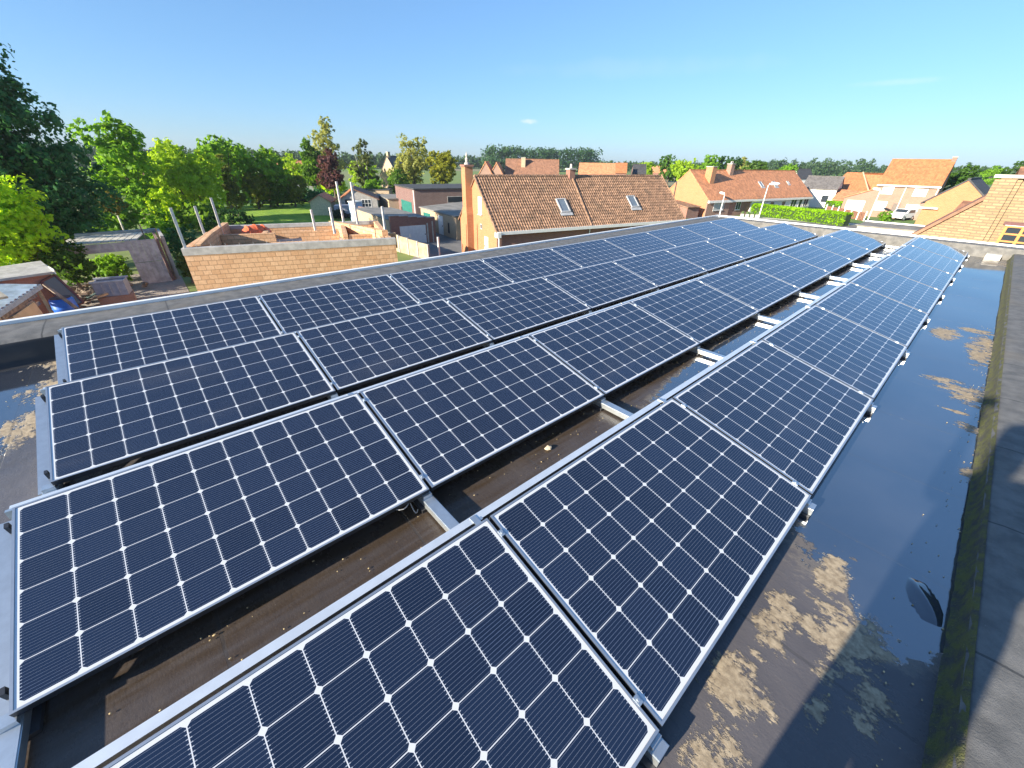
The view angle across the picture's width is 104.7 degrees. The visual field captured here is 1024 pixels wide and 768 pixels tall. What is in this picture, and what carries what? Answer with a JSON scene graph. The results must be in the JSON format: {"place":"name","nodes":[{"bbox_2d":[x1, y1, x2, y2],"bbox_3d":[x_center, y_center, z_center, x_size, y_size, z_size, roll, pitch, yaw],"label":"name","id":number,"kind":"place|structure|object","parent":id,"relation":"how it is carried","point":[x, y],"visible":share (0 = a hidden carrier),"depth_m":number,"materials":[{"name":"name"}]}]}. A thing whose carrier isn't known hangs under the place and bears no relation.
{"place":"outdoors","nodes":[
{"label":"outdoors","id":0,"kind":"place"},
{"bbox_2d":[224,202,345,224],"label":"lawn","id":1,"kind":"structure","parent":0,"point":[284,213],"depth_m":53.95,"materials":[{"name":"green plant"}]},
{"bbox_2d":[193,134,253,207],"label":"lime tree","id":2,"kind":"object","parent":1,"relation":"on","point":[219,146],"visible":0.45,"depth_m":53.70,"materials":[{"name":"green plant"}]},
{"bbox_2d":[215,154,249,215],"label":"tree","id":3,"kind":"object","parent":1,"relation":"on","point":[230,185],"visible":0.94,"depth_m":49.06,"materials":[{"name":"green plant"}]},
{"bbox_2d":[238,171,273,208],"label":"garden shrub","id":4,"kind":"object","parent":1,"relation":"on","point":[253,184],"visible":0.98,"depth_m":57.38,"materials":[{"name":"green plant"}]},
{"bbox_2d":[232,144,292,206],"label":"hornbeam tree","id":5,"kind":"object","parent":1,"relation":"on","point":[271,170],"visible":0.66,"depth_m":58.92,"materials":[{"name":"green plant"}]},
{"bbox_2d":[281,174,308,206],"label":"garden shrub","id":6,"kind":"object","parent":1,"relation":"on","point":[294,191],"visible":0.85,"depth_m":61.66,"materials":[{"name":"green plant"}]},
{"bbox_2d":[378,206,461,259],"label":"driveway","id":7,"kind":"structure","parent":0,"point":[448,245],"depth_m":36.22,"materials":[{"name":"concrete"}]},
{"bbox_2d":[0,157,991,292],"bbox_3d":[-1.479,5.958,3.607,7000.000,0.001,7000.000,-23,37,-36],"label":"ground","id":8,"kind":"structure","parent":0,"point":[426,177],"depth_m":58.81,"materials":[{"name":"green plant"}]},
{"bbox_2d":[0,43,127,271],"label":"oak tree","id":9,"kind":"object","parent":8,"relation":"on","point":[21,152],"visible":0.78,"depth_m":23.09,"materials":[{"name":"green plant"}]},
{"bbox_2d":[65,110,161,226],"bbox_3d":[-37.719,-20.591,38.771,5.704,10.485,6.081,-5,30,-11],"label":"ash tree","id":10,"kind":"object","parent":8,"relation":"on","point":[121,156],"visible":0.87,"depth_m":37.13,"materials":[{"name":"green plant"}]},
{"bbox_2d":[85,200,144,232],"bbox_3d":[-36.578,-14.952,36.367,4.756,3.643,5.000,-23,37,-36],"label":"garden tree","id":11,"kind":"object","parent":8,"relation":"on","point":[130,218],"visible":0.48,"depth_m":35.72,"materials":[{"name":"green plant"}]},
{"bbox_2d":[62,273,189,307],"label":"yard","id":12,"kind":"structure","parent":8,"relation":"on","point":[163,289],"depth_m":23.44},
{"bbox_2d":[0,284,53,320],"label":"lean to","id":13,"kind":"object","parent":12,"relation":"on","point":[12,292],"visible":0.85,"depth_m":16.66,"materials":[{"name":"grey wood"}]},
{"bbox_2d":[0,261,55,319],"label":"brick shed","id":14,"kind":"structure","parent":12,"relation":"on","point":[36,272],"depth_m":18.33,"materials":[{"name":"concrete"}]},
{"bbox_2d":[40,274,84,305],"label":"roof","id":15,"kind":"structure","parent":14,"relation":"attached to","point":[55,282],"depth_m":18.64,"materials":[{"name":"grey metal"}]},
{"bbox_2d":[0,173,69,266],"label":"yellow green bush","id":16,"kind":"object","parent":12,"relation":"on","point":[24,230],"visible":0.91,"depth_m":19.42,"materials":[{"name":"green plant"}]},
{"bbox_2d":[23,236,99,292],"bbox_3d":[-24.005,-6.179,21.115,2.694,3.197,2.900,-23,37,-36],"label":"leafy bush","id":17,"kind":"object","parent":12,"relation":"on","point":[62,261],"visible":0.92,"depth_m":20.95,"materials":[{"name":"green plant"}]},
{"bbox_2d":[89,253,133,280],"bbox_3d":[-24.843,-7.159,24.323,2.226,1.728,2.834,-23,37,-36],"label":"nettle bush","id":18,"kind":"object","parent":12,"relation":"on","point":[111,264],"visible":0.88,"depth_m":24.00,"materials":[{"name":"green plant"}]},
{"bbox_2d":[98,289,136,305],"bbox_3d":[-21.009,-4.564,21.060,1.400,0.478,1.100,-23,37,-36],"label":"brick stack","id":19,"kind":"object","parent":12,"relation":"on","point":[131,296],"visible":0.64,"depth_m":20.67,"materials":[{"name":"brown brick"}]},
{"bbox_2d":[89,275,131,296],"bbox_3d":[-20.999,-5.124,20.742,1.360,0.790,1.000,-16,34,-27],"label":"sheet","id":20,"kind":"object","parent":19,"relation":"on","point":[115,285],"visible":0.93,"depth_m":20.51,"materials":[{"name":"grey plastic"}]},
{"bbox_2d":[66,225,179,283],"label":"ruined shed","id":21,"kind":"structure","parent":12,"relation":"on","point":[129,238],"depth_m":23.97,"materials":[{"name":"concrete"}]},
{"bbox_2d":[138,207,184,245],"bbox_3d":[-28.345,-12.500,32.066,2.859,3.312,2.796,21,35,31],"label":"elder bush","id":22,"kind":"object","parent":8,"relation":"on","point":[162,223],"visible":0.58,"depth_m":31.47,"materials":[{"name":"green plant"}]},
{"bbox_2d":[144,188,182,226],"bbox_3d":[-35.066,-17.639,40.088,3.518,4.233,3.959,-23,37,-36],"label":"laburnum bush","id":23,"kind":"object","parent":8,"relation":"on","point":[166,202],"visible":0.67,"depth_m":39.09,"materials":[{"name":"green plant"}]},
{"bbox_2d":[163,223,196,261],"bbox_3d":[-24.118,-10.334,29.067,2.544,2.628,2.686,-23,37,-36],"label":"ivy bush","id":24,"kind":"object","parent":8,"relation":"on","point":[174,245],"visible":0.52,"depth_m":28.37,"materials":[{"name":"green plant"}]},
{"bbox_2d":[140,137,229,206],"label":"willow tree","id":25,"kind":"object","parent":8,"relation":"on","point":[181,175],"visible":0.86,"depth_m":43.15,"materials":[{"name":"green plant"}]},
{"bbox_2d":[174,199,224,230],"bbox_3d":[-32.062,-17.192,40.810,5.062,3.511,4.729,-23,37,-36],"label":"garden tree","id":26,"kind":"object","parent":8,"relation":"on","point":[204,208],"visible":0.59,"depth_m":39.93,"materials":[{"name":"green plant"}]},
{"bbox_2d":[201,208,258,233],"bbox_3d":[-25.513,-14.372,35.893,4.748,3.164,4.086,-23,37,-36],"label":"dome shrub","id":27,"kind":"object","parent":8,"relation":"on","point":[210,220],"visible":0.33,"depth_m":35.05,"materials":[{"name":"green plant"}]},
{"bbox_2d":[181,220,399,290],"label":"unfinished building","id":28,"kind":"structure","parent":8,"relation":"on","point":[216,258],"depth_m":18.68,"materials":[{"name":"brick"}]},
{"bbox_2d":[297,137,323,190],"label":"bright maple","id":29,"kind":"object","parent":8,"relation":"on","point":[311,170],"visible":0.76,"depth_m":72.76,"materials":[{"name":"green plant"}]},
{"bbox_2d":[308,192,336,214],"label":"garden shed","id":30,"kind":"structure","parent":8,"relation":"on","point":[321,203],"depth_m":53.65,"materials":[{"name":"green wood"}]},
{"bbox_2d":[307,116,348,173],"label":"birch tree","id":31,"kind":"object","parent":8,"relation":"on","point":[320,138],"visible":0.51,"depth_m":82.63,"materials":[{"name":"green plant"}]},
{"bbox_2d":[315,148,344,200],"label":"purple beech","id":32,"kind":"object","parent":8,"relation":"on","point":[329,165],"visible":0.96,"depth_m":69.83,"materials":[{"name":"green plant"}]},
{"bbox_2d":[336,185,378,207],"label":"gabled garage","id":33,"kind":"structure","parent":8,"relation":"on","point":[368,199],"depth_m":54.41,"materials":[{"name":"concrete"}]},
{"bbox_2d":[349,138,379,187],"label":"birch tree","id":34,"kind":"object","parent":8,"relation":"on","point":[361,169],"visible":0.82,"depth_m":74.47,"materials":[{"name":"green plant"}]},
{"bbox_2d":[353,207,435,242],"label":"garage","id":35,"kind":"structure","parent":8,"relation":"on","point":[413,226],"depth_m":37.04,"materials":[{"name":"grey brick"}]},
{"bbox_2d":[386,133,431,183],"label":"poplar tree","id":36,"kind":"object","parent":8,"relation":"on","point":[414,164],"visible":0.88,"depth_m":85.43,"materials":[{"name":"green plant"}]},
{"bbox_2d":[388,232,429,257],"bbox_3d":[-9.032,-11.674,32.973,7.148,1.520,0.148,27,38,37],"label":"concrete fence","id":37,"kind":"object","parent":8,"relation":"on","point":[408,246],"visible":0.64,"depth_m":32.20,"materials":[{"name":"beige concrete"}]},
{"bbox_2d":[394,184,462,214],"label":"workshop","id":38,"kind":"structure","parent":8,"relation":"on","point":[412,198],"depth_m":50.58,"materials":[{"name":"red brick"}]},
{"bbox_2d":[419,202,462,239],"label":"annex","id":39,"kind":"object","parent":8,"relation":"on","point":[447,221],"visible":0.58,"depth_m":41.28,"materials":[{"name":"beige brick"}]},
{"bbox_2d":[425,150,458,183],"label":"deciduous tree","id":40,"kind":"object","parent":8,"relation":"on","point":[445,161],"visible":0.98,"depth_m":83.46,"materials":[{"name":"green plant"}]},
{"bbox_2d":[0,215,1023,767],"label":"flat roof building","id":41,"kind":"structure","parent":8,"relation":"on","point":[818,615],"depth_m":2.04,"materials":[{"name":"grey rubber"}]},
{"bbox_2d":[0,329,70,767],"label":"base rail","id":42,"kind":"object","parent":41,"relation":"on","point":[17,733],"visible":0.17,"depth_m":1.39,"materials":[{"name":"metal"}]},
{"bbox_2d":[0,520,11,716],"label":"end support","id":43,"kind":"object","parent":42,"relation":"attached to","point":[5,561],"visible":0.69,"depth_m":1.63,"materials":[{"name":"metal"}]},
{"bbox_2d":[35,394,50,495],"bbox_3d":[-3.094,0.365,2.609,0.066,0.097,0.980,-23,51,-36],"label":"end support","id":44,"kind":"object","parent":42,"relation":"attached to","point":[43,472],"visible":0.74,"depth_m":2.58,"materials":[{"name":"metal"}]},
{"bbox_2d":[61,296,283,381],"bbox_3d":[-3.427,-0.524,4.091,1.707,0.047,0.990,-23,51,-36],"label":"solar panel","id":45,"kind":"object","parent":42,"relation":"on","point":[101,347],"visible":0.81,"depth_m":4.00,"materials":[{"name":"glass"}]},
{"bbox_2d":[45,332,335,484],"bbox_3d":[-2.435,0.044,3.118,1.707,0.047,0.990,-23,51,-36],"label":"solar panel","id":46,"kind":"object","parent":42,"relation":"on","point":[96,423],"visible":1,"depth_m":2.97,"materials":[{"name":"glass"}]},
{"bbox_2d":[9,393,428,716],"bbox_3d":[-1.438,0.616,2.140,1.707,0.047,0.990,-23,51,-36],"label":"solar panel","id":47,"kind":"object","parent":42,"relation":"on","point":[108,571],"visible":1,"depth_m":1.94,"materials":[{"name":"glass"}]},
{"bbox_2d":[103,518,658,767],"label":"solar panel","id":48,"kind":"object","parent":42,"relation":"on","point":[471,648],"visible":1,"depth_m":1.35,"materials":[{"name":"glass"}]},
{"bbox_2d":[9,230,840,508],"bbox_3d":[3.311,-1.707,6.459,15.375,0.262,0.114,-23,37,-36],"label":"wind deflector","id":49,"kind":"object","parent":41,"relation":"attached to","point":[89,480],"visible":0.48,"depth_m":2.71,"materials":[{"name":"metal"}]},
{"bbox_2d":[72,237,916,767],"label":"wind deflector","id":50,"kind":"object","parent":41,"relation":"attached to","point":[158,721],"visible":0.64,"depth_m":1.59,"materials":[{"name":"metal"}]},
{"bbox_2d":[324,393,669,767],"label":"base rail","id":51,"kind":"object","parent":41,"relation":"on","point":[658,747],"visible":0.23,"depth_m":2.21,"materials":[{"name":"metal"}]},
{"bbox_2d":[481,342,816,519],"bbox_3d":[-0.077,-0.427,4.150,0.120,0.319,5.700,-23,37,-36],"label":"base rail","id":52,"kind":"object","parent":41,"relation":"on","point":[603,403],"visible":0.2,"depth_m":3.24,"materials":[{"name":"metal"}]},
{"bbox_2d":[258,274,419,333],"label":"solar panel","id":53,"kind":"object","parent":52,"relation":"on","point":[293,310],"visible":0.77,"depth_m":5.01,"materials":[{"name":"glass"}]},
{"bbox_2d":[296,299,492,392],"bbox_3d":[-1.156,-0.493,4.109,1.707,0.047,0.990,-23,51,-36],"label":"solar panel","id":54,"kind":"object","parent":52,"relation":"on","point":[348,354],"visible":1,"depth_m":3.99,"materials":[{"name":"glass"}]},
{"bbox_2d":[360,335,603,490],"bbox_3d":[-0.158,0.079,3.130,1.707,0.047,0.990,-23,51,-36],"label":"solar panel","id":55,"kind":"object","parent":52,"relation":"on","point":[444,423],"visible":1,"depth_m":2.98,"materials":[{"name":"glass"}]},
{"bbox_2d":[489,398,810,727],"bbox_3d":[0.849,0.656,2.143,1.707,0.047,0.990,-23,51,-36],"label":"solar panel","id":56,"kind":"object","parent":52,"relation":"on","point":[645,547],"visible":1,"depth_m":1.94,"materials":[{"name":"glass"}]},
{"bbox_2d":[581,310,876,415],"bbox_3d":[1.202,-0.964,5.141,0.120,0.319,5.700,-23,37,-36],"label":"base rail","id":57,"kind":"object","parent":41,"relation":"on","point":[698,350],"visible":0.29,"depth_m":4.25,"materials":[{"name":"metal"}]},
{"bbox_2d":[388,259,513,302],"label":"solar panel","id":58,"kind":"object","parent":57,"relation":"on","point":[424,285],"visible":0.74,"depth_m":6.01,"materials":[{"name":"glass"}]},
{"bbox_2d":[444,277,590,341],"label":"solar panel","id":59,"kind":"object","parent":57,"relation":"on","point":[498,313],"visible":0.97,"depth_m":5.00,"materials":[{"name":"glass"}]},
{"bbox_2d":[529,301,699,396],"bbox_3d":[1.121,-0.458,4.121,1.707,0.047,0.990,-23,51,-36],"label":"solar panel","id":60,"kind":"object","parent":57,"relation":"on","point":[608,351],"visible":0.96,"depth_m":4.00,"materials":[{"name":"glass"}]},
{"bbox_2d":[672,339,873,494],"bbox_3d":[2.128,0.119,3.133,1.707,0.047,0.990,-23,51,-36],"label":"solar panel","id":61,"kind":"object","parent":57,"relation":"on","point":[791,418],"visible":0.91,"depth_m":2.99,"materials":[{"name":"glass"}]},
{"bbox_2d":[649,288,909,359],"bbox_3d":[2.482,-1.502,6.131,0.120,0.319,5.700,-23,37,-36],"label":"base rail","id":62,"kind":"object","parent":41,"relation":"on","point":[758,317],"visible":0.19,"depth_m":5.25,"materials":[{"name":"metal"}]},
{"bbox_2d":[481,248,582,282],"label":"solar panel","id":63,"kind":"object","parent":62,"relation":"on","point":[521,266],"visible":0.77,"depth_m":7.01,"materials":[{"name":"glass"}]},
{"bbox_2d":[542,261,658,309],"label":"solar panel","id":64,"kind":"object","parent":62,"relation":"on","point":[593,287],"visible":0.96,"depth_m":6.00,"materials":[{"name":"glass"}]},
{"bbox_2d":[629,279,758,344],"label":"solar panel","id":65,"kind":"object","parent":62,"relation":"on","point":[700,312],"visible":0.97,"depth_m":5.01,"materials":[{"name":"glass"}]},
{"bbox_2d":[762,305,906,398],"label":"solar panel","id":66,"kind":"object","parent":62,"relation":"on","point":[855,356],"visible":0.94,"depth_m":4.01,"materials":[{"name":"glass"}]},
{"bbox_2d":[699,272,930,323],"bbox_3d":[3.761,-2.039,7.122,0.120,0.319,5.700,-23,37,-36],"label":"base rail","id":67,"kind":"object","parent":41,"relation":"on","point":[800,294],"visible":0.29,"depth_m":6.24,"materials":[{"name":"metal"}]},
{"bbox_2d":[549,239,634,266],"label":"solar panel","id":68,"kind":"object","parent":67,"relation":"on","point":[590,253],"visible":0.75,"depth_m":8.01,"materials":[{"name":"glass"}]},
{"bbox_2d":[612,249,707,287],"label":"solar panel","id":69,"kind":"object","parent":67,"relation":"on","point":[661,268],"visible":0.96,"depth_m":7.00,"materials":[{"name":"glass"}]},
{"bbox_2d":[696,263,799,312],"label":"solar panel","id":70,"kind":"object","parent":67,"relation":"on","point":[760,291],"visible":0.97,"depth_m":6.02,"materials":[{"name":"glass"}]},
{"bbox_2d":[815,282,928,346],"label":"solar panel","id":71,"kind":"object","parent":67,"relation":"on","point":[891,319],"visible":0.93,"depth_m":5.03,"materials":[{"name":"glass"}]},
{"bbox_2d":[738,260,944,299],"bbox_3d":[5.040,-2.576,8.112,0.120,0.319,5.700,-23,37,-36],"label":"base rail","id":72,"kind":"object","parent":41,"relation":"on","point":[830,277],"visible":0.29,"depth_m":7.24,"materials":[{"name":"metal"}]},
{"bbox_2d":[604,232,676,255],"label":"solar panel","id":73,"kind":"object","parent":72,"relation":"on","point":[640,243],"visible":0.76,"depth_m":9.01,"materials":[{"name":"glass"}]},
{"bbox_2d":[664,241,744,271],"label":"solar panel","id":74,"kind":"object","parent":72,"relation":"on","point":[708,256],"visible":0.96,"depth_m":8.00,"materials":[{"name":"glass"}]},
{"bbox_2d":[743,252,829,289],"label":"solar panel","id":75,"kind":"object","parent":72,"relation":"on","point":[800,274],"visible":0.96,"depth_m":7.02,"materials":[{"name":"glass"}]},
{"bbox_2d":[850,266,942,313],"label":"solar panel","id":76,"kind":"object","parent":72,"relation":"on","point":[903,290],"visible":0.92,"depth_m":6.03,"materials":[{"name":"glass"}]},
{"bbox_2d":[768,250,955,281],"bbox_3d":[6.320,-3.114,9.103,0.120,0.319,5.700,-23,37,-36],"label":"base rail","id":77,"kind":"object","parent":41,"relation":"on","point":[852,264],"visible":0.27,"depth_m":8.23,"materials":[{"name":"metal"}]},
{"bbox_2d":[646,226,708,245],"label":"solar panel","id":78,"kind":"object","parent":77,"relation":"on","point":[678,236],"visible":0.74,"depth_m":10.00,"materials":[{"name":"glass"}]},
{"bbox_2d":[704,233,774,259],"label":"solar panel","id":79,"kind":"object","parent":77,"relation":"on","point":[742,246],"visible":0.97,"depth_m":9.00,"materials":[{"name":"glass"}]},
{"bbox_2d":[778,242,853,273],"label":"solar panel","id":80,"kind":"object","parent":77,"relation":"on","point":[820,258],"visible":0.96,"depth_m":8.02,"materials":[{"name":"glass"}]},
{"bbox_2d":[875,253,953,290],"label":"solar panel","id":81,"kind":"object","parent":77,"relation":"on","point":[938,279],"visible":0.94,"depth_m":7.03,"materials":[{"name":"glass"}]},
{"bbox_2d":[792,243,963,268],"bbox_3d":[7.599,-3.651,10.093,0.120,0.319,5.700,-23,37,-36],"label":"base rail","id":82,"kind":"object","parent":41,"relation":"on","point":[870,254],"visible":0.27,"depth_m":9.23,"materials":[{"name":"metal"}]},
{"bbox_2d":[680,221,736,238],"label":"solar panel","id":83,"kind":"object","parent":82,"relation":"on","point":[709,230],"visible":0.73,"depth_m":11.00,"materials":[{"name":"glass"}]},
{"bbox_2d":[737,228,798,249],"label":"solar panel","id":84,"kind":"object","parent":82,"relation":"on","point":[772,239],"visible":0.97,"depth_m":9.99,"materials":[{"name":"glass"}]},
{"bbox_2d":[806,235,870,261],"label":"solar panel","id":85,"kind":"object","parent":82,"relation":"on","point":[841,247],"visible":0.95,"depth_m":9.02,"materials":[{"name":"glass"}]},
{"bbox_2d":[894,244,961,274],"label":"solar panel","id":86,"kind":"object","parent":82,"relation":"on","point":[932,259],"visible":0.92,"depth_m":8.03,"materials":[{"name":"glass"}]},
{"bbox_2d":[813,236,969,257],"bbox_3d":[8.879,-4.188,11.084,0.120,0.319,5.700,-23,37,-36],"label":"base rail","id":87,"kind":"object","parent":41,"relation":"on","point":[896,247],"visible":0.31,"depth_m":10.23,"materials":[{"name":"metal"}]},
{"bbox_2d":[763,223,817,242],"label":"solar panel","id":88,"kind":"object","parent":87,"relation":"on","point":[792,232],"visible":0.96,"depth_m":10.99,"materials":[{"name":"glass"}]},
{"bbox_2d":[829,229,885,251],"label":"solar panel","id":89,"kind":"object","parent":87,"relation":"on","point":[860,240],"visible":0.94,"depth_m":10.02,"materials":[{"name":"glass"}]},
{"bbox_2d":[909,237,968,261],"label":"solar panel","id":90,"kind":"object","parent":87,"relation":"on","point":[940,249],"visible":0.94,"depth_m":9.03,"materials":[{"name":"glass"}]},
{"bbox_2d":[39,142,1016,177],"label":"distant treeline","id":91,"kind":"object","parent":8,"relation":"on","point":[379,159],"visible":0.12,"depth_m":297.10,"materials":[{"name":"green plant"}]},
{"bbox_2d":[479,143,604,171],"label":"distant wood","id":92,"kind":"object","parent":8,"relation":"on","point":[491,156],"visible":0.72,"depth_m":293.60,"materials":[{"name":"green plant"}]},
{"bbox_2d":[458,152,685,251],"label":"house","id":93,"kind":"structure","parent":8,"relation":"on","point":[499,210],"depth_m":29.87,"materials":[{"name":"brown tile"}]},
{"bbox_2d":[670,161,813,216],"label":"house","id":94,"kind":"structure","parent":8,"relation":"on","point":[744,190],"depth_m":62.05,"materials":[{"name":"orange tile"}]},
{"bbox_2d":[750,203,853,225],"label":"hedge","id":95,"kind":"object","parent":8,"relation":"on","point":[831,217],"visible":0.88,"depth_m":56.57,"materials":[{"name":"green plant"}]},
{"bbox_2d":[766,157,1018,177],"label":"poplar row","id":96,"kind":"object","parent":8,"relation":"on","point":[825,166],"visible":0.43,"depth_m":281.91,"materials":[{"name":"green plant"}]},
{"bbox_2d":[942,162,981,191],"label":"garden tree","id":97,"kind":"object","parent":8,"relation":"on","point":[959,177],"visible":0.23,"depth_m":62.04,"materials":[{"name":"green plant"}]},
{"bbox_2d":[911,174,1023,245],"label":"yellow brick house","id":98,"kind":"structure","parent":8,"relation":"on","point":[995,214],"depth_m":22.68,"materials":[{"name":"brown ceramic"}]},
{"bbox_2d":[996,222,1023,245],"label":"window","id":99,"kind":"structure","parent":98,"relation":"in","point":[1012,233],"depth_m":22.42,"materials":[{"name":"beige wood"}]},
{"bbox_2d":[0,0,1023,170],"label":"sky","id":100,"kind":"structure","parent":0,"point":[884,81],"materials":[{"name":"blue"}]},
{"bbox_2d":[505,157,558,174],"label":"house","id":101,"kind":"structure","parent":0,"point":[522,165],"depth_m":77.21,"materials":[{"name":"orange tile"}]},
{"bbox_2d":[804,175,844,207],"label":"house","id":102,"kind":"structure","parent":0,"point":[822,189],"depth_m":75.55,"materials":[{"name":"white paint"}]},
{"bbox_2d":[842,172,883,190],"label":"roof","id":103,"kind":"structure","parent":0,"point":[859,181],"depth_m":76.45,"materials":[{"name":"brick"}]},
{"bbox_2d":[857,220,924,233],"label":"flat roof garage","id":104,"kind":"structure","parent":0,"point":[903,228],"depth_m":31.87,"materials":[{"name":"grey concrete"}]},
{"bbox_2d":[841,157,957,219],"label":"house","id":105,"kind":"structure","parent":0,"point":[909,183],"depth_m":60.54,"materials":[{"name":"tile"}]},
{"bbox_2d":[915,177,989,225],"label":"house","id":106,"kind":"structure","parent":0,"point":[943,203],"depth_m":36.90,"materials":[{"name":"beige brick"}]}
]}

